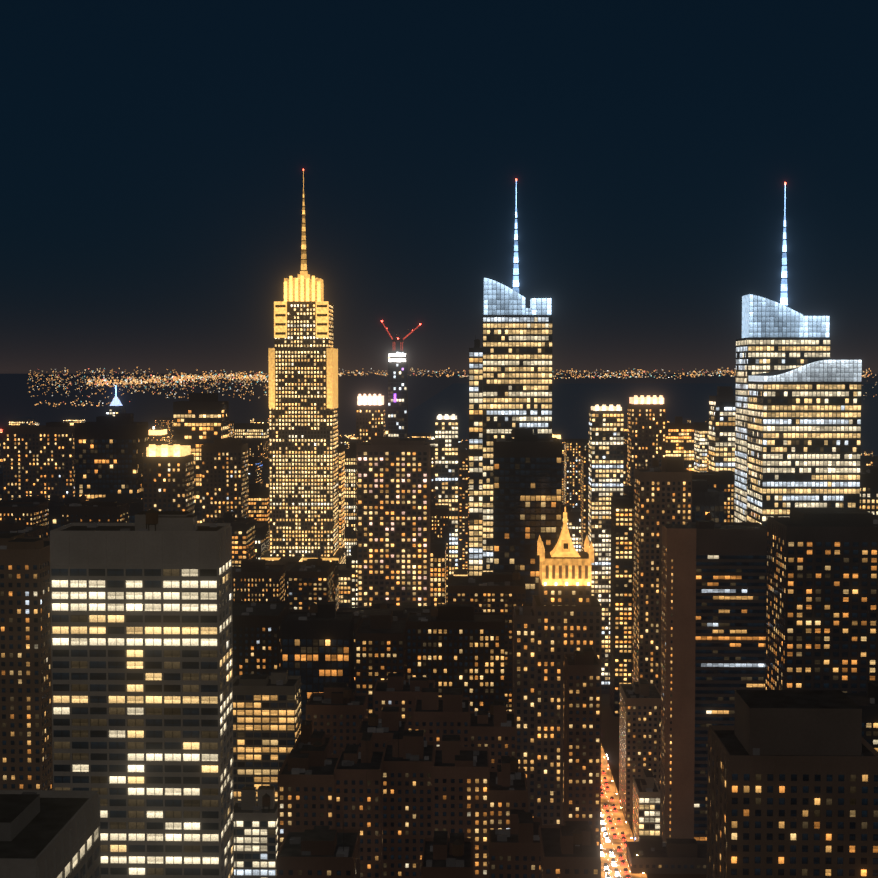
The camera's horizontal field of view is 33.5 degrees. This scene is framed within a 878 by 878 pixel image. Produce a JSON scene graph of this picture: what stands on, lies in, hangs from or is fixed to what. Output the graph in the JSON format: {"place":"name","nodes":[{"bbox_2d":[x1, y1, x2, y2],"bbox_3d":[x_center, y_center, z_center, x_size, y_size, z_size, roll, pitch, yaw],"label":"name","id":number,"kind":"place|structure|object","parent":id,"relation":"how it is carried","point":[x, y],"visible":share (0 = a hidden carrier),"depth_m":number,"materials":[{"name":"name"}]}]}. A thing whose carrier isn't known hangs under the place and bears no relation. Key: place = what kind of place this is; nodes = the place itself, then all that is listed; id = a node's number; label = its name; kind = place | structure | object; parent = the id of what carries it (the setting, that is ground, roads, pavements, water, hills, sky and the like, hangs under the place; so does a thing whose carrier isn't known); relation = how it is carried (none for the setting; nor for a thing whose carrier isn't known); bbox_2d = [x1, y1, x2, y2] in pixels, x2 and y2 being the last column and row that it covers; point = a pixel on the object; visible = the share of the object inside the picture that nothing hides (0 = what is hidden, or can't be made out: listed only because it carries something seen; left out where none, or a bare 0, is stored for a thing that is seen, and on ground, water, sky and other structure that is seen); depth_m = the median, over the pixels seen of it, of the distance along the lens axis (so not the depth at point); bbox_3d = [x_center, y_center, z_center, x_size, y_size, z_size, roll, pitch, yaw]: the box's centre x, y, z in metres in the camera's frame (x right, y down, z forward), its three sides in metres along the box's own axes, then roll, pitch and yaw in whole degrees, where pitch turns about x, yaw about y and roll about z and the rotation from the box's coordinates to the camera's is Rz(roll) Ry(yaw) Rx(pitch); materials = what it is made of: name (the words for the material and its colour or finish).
{"place":"outdoors","nodes":[
{"label":"outdoors","id":0,"kind":"place"},
{"bbox_2d":[0,533,52,789],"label":"brown building","id":1,"kind":"structure","parent":0,"point":[26,758],"depth_m":561.48,"materials":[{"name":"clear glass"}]},
{"bbox_2d":[0,374,877,877],"bbox_3d":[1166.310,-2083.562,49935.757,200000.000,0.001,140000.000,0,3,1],"label":"ground","id":2,"kind":"structure","parent":0,"point":[576,398],"depth_m":14330.75,"materials":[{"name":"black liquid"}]},
{"bbox_2d":[2,422,74,501],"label":"building","id":3,"kind":"structure","parent":2,"relation":"on","point":[38,460],"depth_m":1253.01,"materials":[{"name":"brown glass"}]},
{"bbox_2d":[0,790,100,877],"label":"building","id":4,"kind":"structure","parent":2,"relation":"on","point":[50,833],"depth_m":279.09,"materials":[{"name":"grey concrete"}]},
{"bbox_2d":[74,413,148,500],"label":"building","id":5,"kind":"structure","parent":2,"relation":"on","point":[110,452],"depth_m":1100.52,"materials":[{"name":"black glass"}]},
{"bbox_2d":[106,385,125,415],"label":"building","id":6,"kind":"structure","parent":2,"relation":"on","point":[116,406],"depth_m":1903.43,"materials":[{"name":"white glass"}]},
{"bbox_2d":[50,508,233,877],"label":"office building","id":7,"kind":"structure","parent":2,"relation":"on","point":[142,668],"depth_m":489.33,"materials":[{"name":"grey glass"}]},
{"bbox_2d":[143,444,193,514],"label":"building","id":8,"kind":"structure","parent":2,"relation":"on","point":[168,477],"depth_m":999.57,"materials":[{"name":"brown concrete"}]},
{"bbox_2d":[173,393,228,522],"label":"building","id":9,"kind":"structure","parent":2,"relation":"on","point":[199,419],"depth_m":1298.85,"materials":[{"name":"black glass"}]},
{"bbox_2d":[201,438,248,522],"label":"building","id":10,"kind":"structure","parent":2,"relation":"on","point":[224,476],"depth_m":1149.61,"materials":[{"name":"brown glass"}]},
{"bbox_2d":[234,786,277,877],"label":"building","id":11,"kind":"structure","parent":2,"relation":"on","point":[255,838],"depth_m":623.14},
{"bbox_2d":[233,666,301,800],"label":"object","id":12,"kind":"structure","parent":2,"relation":"on","point":[267,714],"depth_m":640.95,"materials":[{"name":"brown glass"}]},
{"bbox_2d":[261,169,345,563],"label":"skyscraper","id":13,"kind":"structure","parent":2,"relation":"on","point":[303,434],"depth_m":1277.27,"materials":[{"name":"yellow stone"}]},
{"bbox_2d":[356,394,384,544],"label":"building","id":14,"kind":"structure","parent":2,"relation":"on","point":[370,416],"depth_m":1395.00,"materials":[{"name":"brown concrete"}]},
{"bbox_2d":[357,437,429,607],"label":"building","id":15,"kind":"structure","parent":2,"relation":"on","point":[393,518],"depth_m":996.98,"materials":[{"name":"brown glass"}]},
{"bbox_2d":[388,351,407,438],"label":"tower under construction","id":16,"kind":"structure","parent":2,"relation":"on","point":[397,393],"depth_m":1493.11,"materials":[{"name":"black glass"}]},
{"bbox_2d":[381,320,420,350],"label":"construction cranes","id":17,"kind":"object","parent":16,"relation":"on","point":[394,340],"visible":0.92,"depth_m":1500.45,"materials":[{"name":"red metal"}]},
{"bbox_2d":[276,672,600,877],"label":"brick apartments","id":18,"kind":"structure","parent":2,"relation":"on","point":[415,777],"depth_m":555.18,"materials":[{"name":"brown brick"}]},
{"bbox_2d":[0,415,877,723],"bbox_3d":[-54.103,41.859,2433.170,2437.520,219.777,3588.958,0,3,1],"label":"city blocks","id":19,"kind":"structure","parent":2,"relation":"on","point":[462,646],"depth_m":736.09,"materials":[{"name":"black glass"}]},
{"bbox_2d":[0,417,877,750],"bbox_3d":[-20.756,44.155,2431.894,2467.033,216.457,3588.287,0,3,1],"label":"city blocks","id":20,"kind":"structure","parent":2,"relation":"on","point":[256,637],"depth_m":1116.06,"materials":[{"name":"brown glass"}]},
{"bbox_2d":[435,414,458,575],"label":"building","id":21,"kind":"structure","parent":2,"relation":"on","point":[446,459],"depth_m":1295.28,"materials":[{"name":"black glass"}]},
{"bbox_2d":[27,367,876,406],"bbox_3d":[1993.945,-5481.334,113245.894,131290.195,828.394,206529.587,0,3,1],"label":"distant city lights","id":22,"kind":"object","parent":2,"relation":"on","point":[193,378],"visible":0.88,"depth_m":35200.00,"materials":[{"name":"orange glass"}]},
{"bbox_2d":[469,335,482,575],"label":"skyscraper","id":23,"kind":"structure","parent":2,"relation":"on","point":[475,448],"depth_m":983.63,"materials":[{"name":"black glass"}]},
{"bbox_2d":[482,179,551,571],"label":"glass tower","id":24,"kind":"structure","parent":2,"relation":"on","point":[517,367],"depth_m":940.33,"materials":[{"name":"white"}]},
{"bbox_2d":[493,428,561,605],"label":"dark glass tower","id":25,"kind":"structure","parent":2,"relation":"on","point":[527,474],"depth_m":874.01,"materials":[{"name":"black glass"}]},
{"bbox_2d":[513,507,600,824],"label":"skyscraper","id":26,"kind":"structure","parent":2,"relation":"on","point":[556,621],"depth_m":743.57,"materials":[{"name":"brown stone"}]},
{"bbox_2d":[563,647,600,853],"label":"building","id":27,"kind":"structure","parent":2,"relation":"on","point":[582,737],"depth_m":688.59,"materials":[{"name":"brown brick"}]},
{"bbox_2d":[588,405,623,693],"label":"building","id":28,"kind":"structure","parent":2,"relation":"on","point":[606,452],"depth_m":1193.06,"materials":[{"name":"black glass"}]},
{"bbox_2d":[619,679,660,820],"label":"building","id":29,"kind":"structure","parent":2,"relation":"on","point":[639,724],"depth_m":859.40,"materials":[{"name":"brown concrete"}]},
{"bbox_2d":[627,395,665,484],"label":"skyscraper","id":30,"kind":"structure","parent":2,"relation":"on","point":[646,438],"depth_m":1289.47,"materials":[{"name":"brown concrete"}]},
{"bbox_2d":[633,770,659,841],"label":"building","id":31,"kind":"structure","parent":2,"relation":"on","point":[646,806],"depth_m":801.56,"materials":[{"name":"brown glass"}]},
{"bbox_2d":[632,457,691,692],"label":"building","id":32,"kind":"structure","parent":2,"relation":"on","point":[663,494],"depth_m":894.38,"materials":[{"name":"brown concrete"}]},
{"bbox_2d":[626,836,706,873],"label":"building slab","id":33,"kind":"structure","parent":2,"relation":"on","point":[678,856],"depth_m":774.17,"materials":[{"name":"brown concrete"}]},
{"bbox_2d":[660,512,766,841],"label":"building slab","id":34,"kind":"object","parent":2,"relation":"on","point":[713,609],"visible":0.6,"depth_m":794.85,"materials":[{"name":"brown glass"}]},
{"bbox_2d":[709,386,735,471],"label":"building","id":35,"kind":"structure","parent":2,"relation":"on","point":[722,429],"depth_m":1088.90,"materials":[{"name":"black glass"}]},
{"bbox_2d":[734,182,830,521],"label":"skyscraper","id":36,"kind":"structure","parent":2,"relation":"on","point":[781,335],"depth_m":915.94,"materials":[{"name":"white"}]},
{"bbox_2d":[707,690,877,877],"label":"building","id":37,"kind":"structure","parent":2,"relation":"on","point":[792,783],"depth_m":395.61,"materials":[{"name":"brown concrete"}]},
{"bbox_2d":[747,360,861,526],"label":"glass tower","id":38,"kind":"structure","parent":2,"relation":"on","point":[804,435],"depth_m":838.48,"materials":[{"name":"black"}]},
{"bbox_2d":[765,498,877,692],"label":"dark building","id":39,"kind":"structure","parent":2,"relation":"on","point":[821,598],"depth_m":683.01,"materials":[{"name":"black glass"}]},
{"bbox_2d":[0,0,877,373],"label":"sky","id":40,"kind":"structure","parent":0,"point":[154,154],"materials":[{"name":"blue"}]},
{"bbox_2d":[600,744,646,877],"bbox_3d":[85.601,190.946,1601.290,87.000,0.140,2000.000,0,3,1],"label":"avenue asphalt","id":41,"kind":"structure","parent":0,"point":[614,842],"depth_m":843.45,"materials":[{"name":"asphalt"}]},
{"bbox_2d":[600,754,647,877],"bbox_3d":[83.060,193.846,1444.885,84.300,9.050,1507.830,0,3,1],"label":"street traffic","id":42,"kind":"object","parent":41,"relation":"on","point":[607,870],"visible":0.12,"depth_m":829.26,"materials":[{"name":"red glass"}]}
]}

